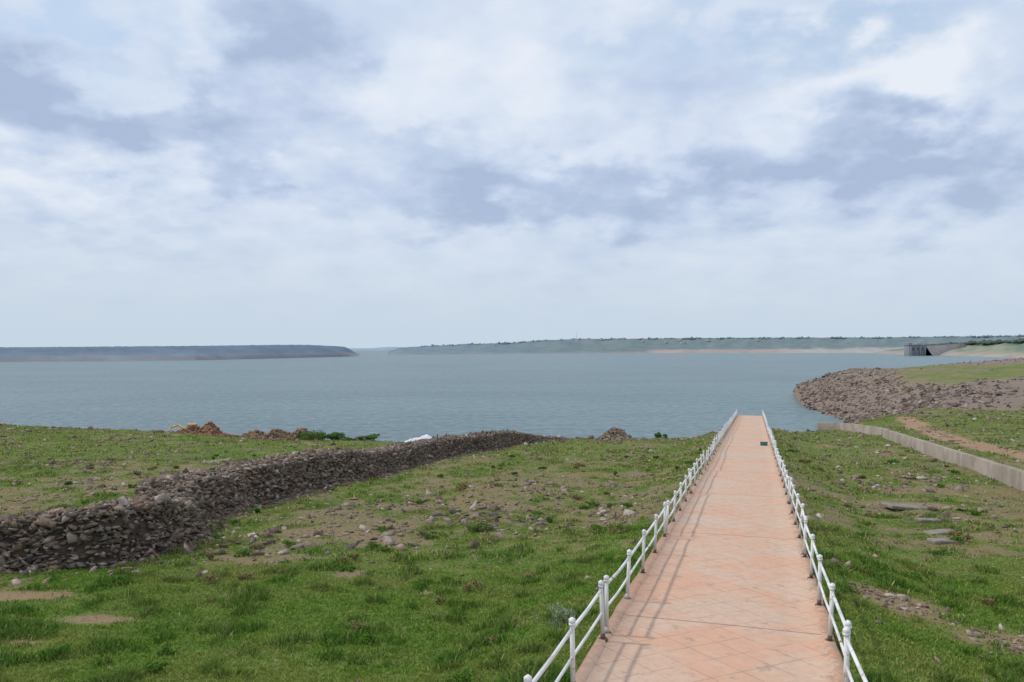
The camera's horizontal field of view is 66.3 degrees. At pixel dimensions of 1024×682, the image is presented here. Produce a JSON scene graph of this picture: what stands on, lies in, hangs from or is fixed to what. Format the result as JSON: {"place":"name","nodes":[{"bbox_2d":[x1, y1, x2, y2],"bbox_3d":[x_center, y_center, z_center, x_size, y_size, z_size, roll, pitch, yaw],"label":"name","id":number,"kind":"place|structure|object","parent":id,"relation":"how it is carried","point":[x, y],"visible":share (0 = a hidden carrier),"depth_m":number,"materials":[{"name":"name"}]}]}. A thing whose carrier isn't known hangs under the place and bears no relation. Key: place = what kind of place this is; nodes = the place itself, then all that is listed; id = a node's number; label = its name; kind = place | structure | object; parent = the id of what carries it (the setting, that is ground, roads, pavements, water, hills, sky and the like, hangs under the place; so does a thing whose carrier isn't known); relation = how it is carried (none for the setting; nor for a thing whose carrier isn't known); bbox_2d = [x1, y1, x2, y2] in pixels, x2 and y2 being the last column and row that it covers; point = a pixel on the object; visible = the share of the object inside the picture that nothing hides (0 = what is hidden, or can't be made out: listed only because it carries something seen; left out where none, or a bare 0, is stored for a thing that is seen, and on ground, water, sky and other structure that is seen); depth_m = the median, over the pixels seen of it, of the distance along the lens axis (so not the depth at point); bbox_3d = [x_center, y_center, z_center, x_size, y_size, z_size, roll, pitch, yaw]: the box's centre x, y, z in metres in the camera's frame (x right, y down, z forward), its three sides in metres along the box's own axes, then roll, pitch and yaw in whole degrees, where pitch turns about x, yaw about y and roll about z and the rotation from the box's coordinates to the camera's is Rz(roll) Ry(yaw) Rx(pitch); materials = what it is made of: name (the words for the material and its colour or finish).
{"place":"outdoors","nodes":[
{"label":"outdoors","id":0,"kind":"place"},
{"bbox_2d":[0,345,359,361],"bbox_3d":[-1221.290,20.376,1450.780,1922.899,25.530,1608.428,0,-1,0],"label":"plateau hill","id":1,"kind":"structure","parent":0,"point":[102,353],"depth_m":937.66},
{"bbox_2d":[348,347,400,349],"bbox_3d":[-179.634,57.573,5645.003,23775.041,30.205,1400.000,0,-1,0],"label":"distant ridge","id":2,"kind":"structure","parent":0,"point":[386,348],"depth_m":5129.74,"materials":[{"name":"blue"}]},
{"bbox_2d":[0,350,1013,441],"bbox_3d":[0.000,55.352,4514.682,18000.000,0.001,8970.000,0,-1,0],"label":"lake water","id":3,"kind":"structure","parent":0,"point":[393,398],"depth_m":247.79,"materials":[{"name":"blue liquid"}]},
{"bbox_2d":[903,343,925,355],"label":"intake tower","id":4,"kind":"structure","parent":3,"relation":"in","point":[915,349],"depth_m":1469.90,"materials":[{"name":"grey concrete"}]},
{"bbox_2d":[0,358,1023,681],"bbox_3d":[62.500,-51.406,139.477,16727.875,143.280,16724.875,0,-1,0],"label":"ground","id":5,"kind":"structure","parent":0,"point":[992,372],"depth_m":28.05,"materials":[{"name":"green plant"}]},
{"bbox_2d":[36,644,71,656],"bbox_3d":[-8.507,5.796,14.580,0.575,0.282,0.319,0,-1,-11],"label":"weed plant","id":6,"kind":"object","parent":5,"relation":"on","point":[60,649],"visible":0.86,"depth_m":14.57,"materials":[{"name":"green plant"}]},
{"bbox_2d":[97,574,131,581],"bbox_3d":[-10.008,5.987,19.742,0.880,0.279,0.443,0,-1,0],"label":"weed plant","id":7,"kind":"object","parent":5,"relation":"on","point":[117,577],"visible":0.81,"depth_m":19.71,"materials":[{"name":"green plant"}]},
{"bbox_2d":[127,484,136,487],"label":"weed plant","id":8,"kind":"object","parent":5,"relation":"on","point":[130,485],"visible":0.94,"depth_m":38.83,"materials":[{"name":"green plant"}]},
{"bbox_2d":[145,661,167,672],"bbox_3d":[-6.265,5.748,13.782,0.333,0.257,0.361,0,-1,29],"label":"weed plant","id":9,"kind":"object","parent":5,"relation":"on","point":[153,669],"visible":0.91,"depth_m":13.74,"materials":[{"name":"green plant"}]},
{"bbox_2d":[157,643,176,655],"bbox_3d":[-6.528,5.899,14.915,0.391,0.197,0.394,0,-1,0],"label":"weed plant","id":10,"kind":"object","parent":5,"relation":"on","point":[167,650],"visible":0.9,"depth_m":14.87,"materials":[{"name":"green plant"}]},
{"bbox_2d":[169,423,195,431],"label":"excavator","id":11,"kind":"object","parent":5,"relation":"on","point":[180,426],"visible":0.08,"depth_m":91.03,"materials":[{"name":"yellow metal"}]},
{"bbox_2d":[167,424,200,433],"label":"dirt mound","id":12,"kind":"object","parent":5,"relation":"on","point":[190,428],"visible":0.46,"depth_m":86.27,"materials":[{"name":"soil"}]},
{"bbox_2d":[179,421,222,435],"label":"dirt mound","id":13,"kind":"object","parent":5,"relation":"on","point":[209,428],"visible":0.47,"depth_m":85.23,"materials":[{"name":"soil"}]},
{"bbox_2d":[205,549,214,559],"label":"weed plant","id":14,"kind":"object","parent":5,"relation":"on","point":[209,554],"visible":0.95,"depth_m":22.35,"materials":[{"name":"brown plant"}]},
{"bbox_2d":[202,571,219,583],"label":"weed plant","id":15,"kind":"object","parent":5,"relation":"on","point":[210,577],"visible":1,"depth_m":19.93,"materials":[{"name":"brown plant"}]},
{"bbox_2d":[201,458,230,462],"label":"stone slab","id":16,"kind":"structure","parent":5,"relation":"on","point":[218,460],"depth_m":53.62,"materials":[{"name":"grey stone"}]},
{"bbox_2d":[214,433,237,436],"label":"dirt mound","id":17,"kind":"object","parent":5,"relation":"on","point":[228,435],"visible":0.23,"depth_m":83.97,"materials":[{"name":"soil"}]},
{"bbox_2d":[233,548,252,557],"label":"weed plant","id":18,"kind":"object","parent":5,"relation":"on","point":[243,552],"visible":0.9,"depth_m":23.04,"materials":[{"name":"green plant"}]},
{"bbox_2d":[225,429,264,437],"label":"dirt mound","id":19,"kind":"object","parent":5,"relation":"on","point":[255,433],"visible":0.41,"depth_m":80.30,"materials":[{"name":"soil"}]},
{"bbox_2d":[237,571,256,579],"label":"weed plant","id":20,"kind":"object","parent":5,"relation":"on","point":[249,575],"visible":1,"depth_m":20.33,"materials":[{"name":"brown plant"}]},
{"bbox_2d":[0,436,507,570],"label":"stone wall","id":21,"kind":"structure","parent":5,"relation":"on","point":[79,549],"depth_m":21.84,"materials":[{"name":"grey stone"}]},
{"bbox_2d":[248,543,263,549],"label":"weed plant","id":22,"kind":"object","parent":5,"relation":"on","point":[257,546],"visible":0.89,"depth_m":23.97,"materials":[{"name":"brown plant"}]},
{"bbox_2d":[251,428,291,438],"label":"dirt mound","id":23,"kind":"object","parent":5,"relation":"on","point":[273,433],"visible":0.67,"depth_m":77.34,"materials":[{"name":"soil"}]},
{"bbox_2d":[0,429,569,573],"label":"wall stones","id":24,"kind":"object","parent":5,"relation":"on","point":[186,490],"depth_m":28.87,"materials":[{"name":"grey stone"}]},
{"bbox_2d":[281,540,296,547],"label":"weed plant","id":25,"kind":"object","parent":5,"relation":"on","point":[290,543],"visible":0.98,"depth_m":24.42,"materials":[{"name":"green plant"}]},
{"bbox_2d":[277,427,321,439],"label":"dirt mound","id":26,"kind":"object","parent":5,"relation":"on","point":[292,436],"visible":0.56,"depth_m":76.27,"materials":[{"name":"soil"}]},
{"bbox_2d":[295,432,323,438],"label":"shrub","id":27,"kind":"object","parent":5,"relation":"on","point":[302,434],"visible":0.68,"depth_m":75.54,"materials":[{"name":"green plant"}]},
{"bbox_2d":[299,430,337,439],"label":"shrub","id":28,"kind":"object","parent":5,"relation":"on","point":[319,435],"visible":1,"depth_m":74.48,"materials":[{"name":"green plant"}]},
{"bbox_2d":[325,432,344,439],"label":"shrub","id":29,"kind":"object","parent":5,"relation":"on","point":[341,435],"visible":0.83,"depth_m":75.07,"materials":[{"name":"green plant"}]},
{"bbox_2d":[339,555,347,562],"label":"weed plant","id":30,"kind":"object","parent":5,"relation":"on","point":[344,558],"visible":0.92,"depth_m":22.03,"materials":[{"name":"brown plant"}]},
{"bbox_2d":[338,565,358,571],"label":"weed plant","id":31,"kind":"object","parent":5,"relation":"on","point":[346,568],"visible":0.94,"depth_m":21.51,"materials":[{"name":"green plant"}]},
{"bbox_2d":[337,436,362,440],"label":"shrub","id":32,"kind":"object","parent":5,"relation":"on","point":[347,438],"visible":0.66,"depth_m":74.75,"materials":[{"name":"green plant"}]},
{"bbox_2d":[347,552,359,559],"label":"weed plant","id":33,"kind":"object","parent":5,"relation":"on","point":[355,555],"visible":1,"depth_m":22.48,"materials":[{"name":"brown plant"}]},
{"bbox_2d":[348,619,369,632],"bbox_3d":[-3.153,5.879,16.134,0.464,0.274,0.585,0,-1,0],"label":"weed plant","id":34,"kind":"object","parent":5,"relation":"on","point":[355,623],"visible":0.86,"depth_m":16.10,"materials":[{"name":"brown plant"}]},
{"bbox_2d":[360,633,376,642],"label":"weed plant","id":35,"kind":"object","parent":5,"relation":"on","point":[370,637],"visible":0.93,"depth_m":15.14,"materials":[{"name":"green plant"}]},
{"bbox_2d":[358,433,380,440],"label":"shrub","id":36,"kind":"object","parent":5,"relation":"on","point":[371,437],"visible":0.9,"depth_m":73.89,"materials":[{"name":"green plant"}]},
{"bbox_2d":[365,542,381,548],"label":"weed plant","id":37,"kind":"object","parent":5,"relation":"on","point":[372,545],"visible":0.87,"depth_m":23.94,"materials":[{"name":"green plant"}]},
{"bbox_2d":[377,526,387,531],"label":"weed plant","id":38,"kind":"object","parent":5,"relation":"on","point":[382,528],"visible":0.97,"depth_m":27.12,"materials":[{"name":"green plant"}]},
{"bbox_2d":[374,546,393,552],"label":"weed plant","id":39,"kind":"object","parent":5,"relation":"on","point":[384,549],"visible":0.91,"depth_m":23.50,"materials":[{"name":"green plant"}]},
{"bbox_2d":[404,434,431,442],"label":"white tarpaulin","id":40,"kind":"object","parent":5,"relation":"on","point":[426,436],"visible":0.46,"depth_m":70.10,"materials":[{"name":"white plastic"}]},
{"bbox_2d":[411,579,427,589],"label":"weed plant","id":41,"kind":"object","parent":5,"relation":"on","point":[419,584],"visible":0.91,"depth_m":19.59,"materials":[{"name":"green plant"}]},
{"bbox_2d":[415,499,425,503],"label":"weed plant","id":42,"kind":"object","parent":5,"relation":"on","point":[419,501],"visible":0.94,"depth_m":33.50,"materials":[{"name":"green plant"}]},
{"bbox_2d":[415,530,427,535],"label":"weed plant","id":43,"kind":"object","parent":5,"relation":"on","point":[421,532],"visible":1,"depth_m":25.92,"materials":[{"name":"brown plant"}]},
{"bbox_2d":[424,533,437,538],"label":"weed plant","id":44,"kind":"object","parent":5,"relation":"on","point":[429,535],"visible":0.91,"depth_m":25.69,"materials":[{"name":"green plant"}]},
{"bbox_2d":[0,418,876,440],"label":"shore stones","id":45,"kind":"object","parent":5,"relation":"on","point":[161,431],"visible":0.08,"depth_m":88.92,"materials":[{"name":"grey stone"}]},
{"bbox_2d":[434,596,446,603],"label":"weed plant","id":46,"kind":"object","parent":5,"relation":"on","point":[439,600],"visible":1,"depth_m":18.22,"materials":[{"name":"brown plant"}]},
{"bbox_2d":[445,667,473,681],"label":"weed plant","id":47,"kind":"object","parent":5,"relation":"on","point":[462,676],"visible":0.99,"depth_m":12.22,"materials":[{"name":"green plant"}]},
{"bbox_2d":[455,485,466,489],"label":"weed plant","id":48,"kind":"object","parent":5,"relation":"on","point":[461,487],"visible":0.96,"depth_m":36.98,"materials":[{"name":"brown plant"}]},
{"bbox_2d":[457,483,469,486],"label":"weed plant","id":49,"kind":"object","parent":5,"relation":"on","point":[464,484],"visible":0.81,"depth_m":38.70,"materials":[{"name":"brown plant"}]},
{"bbox_2d":[463,578,487,590],"bbox_3d":[-0.929,6.100,19.538,0.687,0.307,0.434,0,-1,-28],"label":"weed plant","id":50,"kind":"object","parent":5,"relation":"on","point":[469,586],"visible":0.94,"depth_m":19.49,"materials":[{"name":"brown plant"}]},
{"bbox_2d":[466,523,492,530],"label":"shrub","id":51,"kind":"object","parent":5,"relation":"on","point":[478,526],"visible":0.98,"depth_m":26.84,"materials":[{"name":"green plant"}]},
{"bbox_2d":[484,635,498,644],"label":"weed plant","id":52,"kind":"object","parent":5,"relation":"on","point":[491,637],"visible":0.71,"depth_m":14.41,"materials":[{"name":"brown plant"}]},
{"bbox_2d":[0,406,1023,681],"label":"scattered stones","id":53,"kind":"object","parent":5,"relation":"on","point":[388,538],"visible":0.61,"depth_m":33.91,"materials":[{"name":"grey stone"}]},
{"bbox_2d":[523,572,537,579],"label":"weed plant","id":54,"kind":"object","parent":5,"relation":"on","point":[529,575],"visible":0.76,"depth_m":20.56,"materials":[{"name":"brown plant"}]},
{"bbox_2d":[531,511,542,514],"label":"weed plant","id":55,"kind":"object","parent":5,"relation":"on","point":[537,512],"visible":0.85,"depth_m":30.91,"materials":[{"name":"green plant"}]},
{"bbox_2d":[548,603,575,626],"bbox_3d":[0.944,5.228,14.864,0.542,0.375,0.696,0,-1,0],"label":"shrub","id":56,"kind":"object","parent":5,"relation":"on","point":[565,612],"visible":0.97,"depth_m":14.76,"materials":[{"name":"green plant"}]},
{"bbox_2d":[572,494,584,499],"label":"weed plant","id":57,"kind":"object","parent":5,"relation":"on","point":[576,497],"visible":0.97,"depth_m":34.98,"materials":[{"name":"brown plant"}]},
{"bbox_2d":[579,506,590,508],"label":"weed plant","id":58,"kind":"object","parent":5,"relation":"on","point":[584,507],"visible":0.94,"depth_m":32.36,"materials":[{"name":"green plant"}]},
{"bbox_2d":[584,501,598,505],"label":"weed plant","id":59,"kind":"object","parent":5,"relation":"on","point":[592,503],"visible":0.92,"depth_m":33.37,"materials":[{"name":"green plant"}]},
{"bbox_2d":[591,427,641,440],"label":"stone pile","id":60,"kind":"object","parent":5,"relation":"on","point":[615,433],"visible":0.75,"depth_m":75.30,"materials":[{"name":"stone"}]},
{"bbox_2d":[608,528,632,532],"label":"weed plant","id":61,"kind":"object","parent":5,"relation":"on","point":[619,530],"visible":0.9,"depth_m":24.63,"materials":[{"name":"green plant"}]},
{"bbox_2d":[622,502,632,506],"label":"weed plant","id":62,"kind":"object","parent":5,"relation":"on","point":[627,504],"visible":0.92,"depth_m":31.89,"materials":[{"name":"green plant"}]},
{"bbox_2d":[654,432,667,437],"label":"shrub","id":63,"kind":"object","parent":5,"relation":"on","point":[658,435],"visible":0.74,"depth_m":78.72,"materials":[{"name":"green plant"}]},
{"bbox_2d":[575,415,843,681],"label":"walkway","id":64,"kind":"structure","parent":5,"relation":"on","point":[723,588],"depth_m":15.88,"materials":[{"name":"pink tile"}]},
{"bbox_2d":[524,410,737,681],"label":"railing","id":65,"kind":"object","parent":64,"relation":"on","point":[574,622],"visible":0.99,"depth_m":15.14,"materials":[{"name":"metal"}]},
{"bbox_2d":[762,409,867,681],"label":"railing","id":66,"kind":"object","parent":64,"relation":"on","point":[847,648],"visible":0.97,"depth_m":15.30,"materials":[{"name":"metal"}]},
{"bbox_2d":[422,334,1023,346],"bbox_3d":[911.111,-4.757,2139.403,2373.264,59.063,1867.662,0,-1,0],"label":"distant trees","id":67,"kind":"object","parent":5,"relation":"on","point":[998,341],"visible":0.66,"depth_m":2757.87,"materials":[{"name":"green plant"}]},
{"bbox_2d":[853,531,874,536],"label":"weed plant","id":68,"kind":"object","parent":5,"relation":"on","point":[862,533],"visible":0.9,"depth_m":25.04,"materials":[{"name":"green plant"}]},
{"bbox_2d":[865,513,877,516],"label":"weed plant","id":69,"kind":"object","parent":5,"relation":"on","point":[869,514],"visible":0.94,"depth_m":30.27,"materials":[{"name":"brown plant"}]},
{"bbox_2d":[887,459,899,462],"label":"weed plant","id":70,"kind":"object","parent":5,"relation":"on","point":[893,461],"visible":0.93,"depth_m":50.96,"materials":[{"name":"green plant"}]},
{"bbox_2d":[879,502,928,509],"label":"stone slab","id":71,"kind":"structure","parent":5,"relation":"on","point":[898,506],"depth_m":31.80,"materials":[{"name":"grey stone"}]},
{"bbox_2d":[792,357,1023,423],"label":"riprap rocks","id":72,"kind":"object","parent":5,"relation":"on","point":[908,405],"visible":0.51,"depth_m":154.61,"materials":[{"name":"stone"}]},
{"bbox_2d":[901,570,925,580],"bbox_3d":[10.239,6.019,20.008,0.464,0.257,0.616,0,-1,-38],"label":"weed plant","id":73,"kind":"object","parent":5,"relation":"on","point":[917,575],"visible":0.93,"depth_m":19.99,"materials":[{"name":"green plant"}]},
{"bbox_2d":[817,422,1023,490],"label":"concrete retaining wall","id":74,"kind":"structure","parent":5,"relation":"on","point":[1007,475],"depth_m":52.13,"materials":[{"name":"grey concrete"}]},
{"bbox_2d":[914,518,941,522],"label":"stone slab","id":75,"kind":"structure","parent":5,"relation":"on","point":[928,520],"depth_m":29.35,"materials":[{"name":"grey stone"}]},
{"bbox_2d":[923,528,953,534],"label":"stone slab","id":76,"kind":"structure","parent":5,"relation":"on","point":[940,531],"depth_m":27.44,"materials":[{"name":"grey stone"}]},
{"bbox_2d":[930,549,952,554],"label":"weed plant","id":77,"kind":"object","parent":5,"relation":"on","point":[942,551],"visible":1,"depth_m":23.43,"materials":[{"name":"green plant"}]},
{"bbox_2d":[926,538,965,544],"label":"stone slab","id":78,"kind":"structure","parent":5,"relation":"on","point":[936,541],"depth_m":25.11,"materials":[{"name":"grey stone"}]},
{"bbox_2d":[946,530,963,536],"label":"weed plant","id":79,"kind":"object","parent":5,"relation":"on","point":[956,533],"visible":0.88,"depth_m":26.32,"materials":[{"name":"brown plant"}]},
{"bbox_2d":[950,536,964,541],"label":"weed plant","id":80,"kind":"object","parent":5,"relation":"on","point":[959,538],"visible":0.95,"depth_m":25.18,"materials":[{"name":"green plant"}]},
{"bbox_2d":[961,534,973,539],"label":"weed plant","id":81,"kind":"object","parent":5,"relation":"on","point":[968,536],"visible":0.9,"depth_m":25.45,"materials":[{"name":"brown plant"}]},
{"bbox_2d":[964,509,988,515],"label":"weed plant","id":82,"kind":"object","parent":5,"relation":"on","point":[973,512],"visible":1,"depth_m":30.82,"materials":[{"name":"green plant"}]},
{"bbox_2d":[981,597,995,606],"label":"weed plant","id":83,"kind":"object","parent":5,"relation":"on","point":[989,601],"visible":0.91,"depth_m":18.02,"materials":[{"name":"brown plant"}]},
{"bbox_2d":[0,0,1023,347],"label":"sky","id":84,"kind":"structure","parent":0,"point":[344,173],"materials":[{"name":"white"}]},
{"bbox_2d":[389,335,1023,354],"bbox_3d":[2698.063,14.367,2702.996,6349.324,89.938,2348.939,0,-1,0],"label":"hill","id":85,"kind":"structure","parent":0,"point":[790,345],"depth_m":2379.07,"materials":[{"name":"green plant"}]},
{"bbox_2d":[926,343,965,355],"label":"dam embankment","id":86,"kind":"structure","parent":0,"point":[936,350],"depth_m":1524.75,"materials":[{"name":"grey concrete"}]},
{"bbox_2d":[870,343,1023,357],"bbox_3d":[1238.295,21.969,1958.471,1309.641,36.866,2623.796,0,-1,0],"label":"shore","id":87,"kind":"structure","parent":0,"point":[1011,350],"depth_m":1399.21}
]}

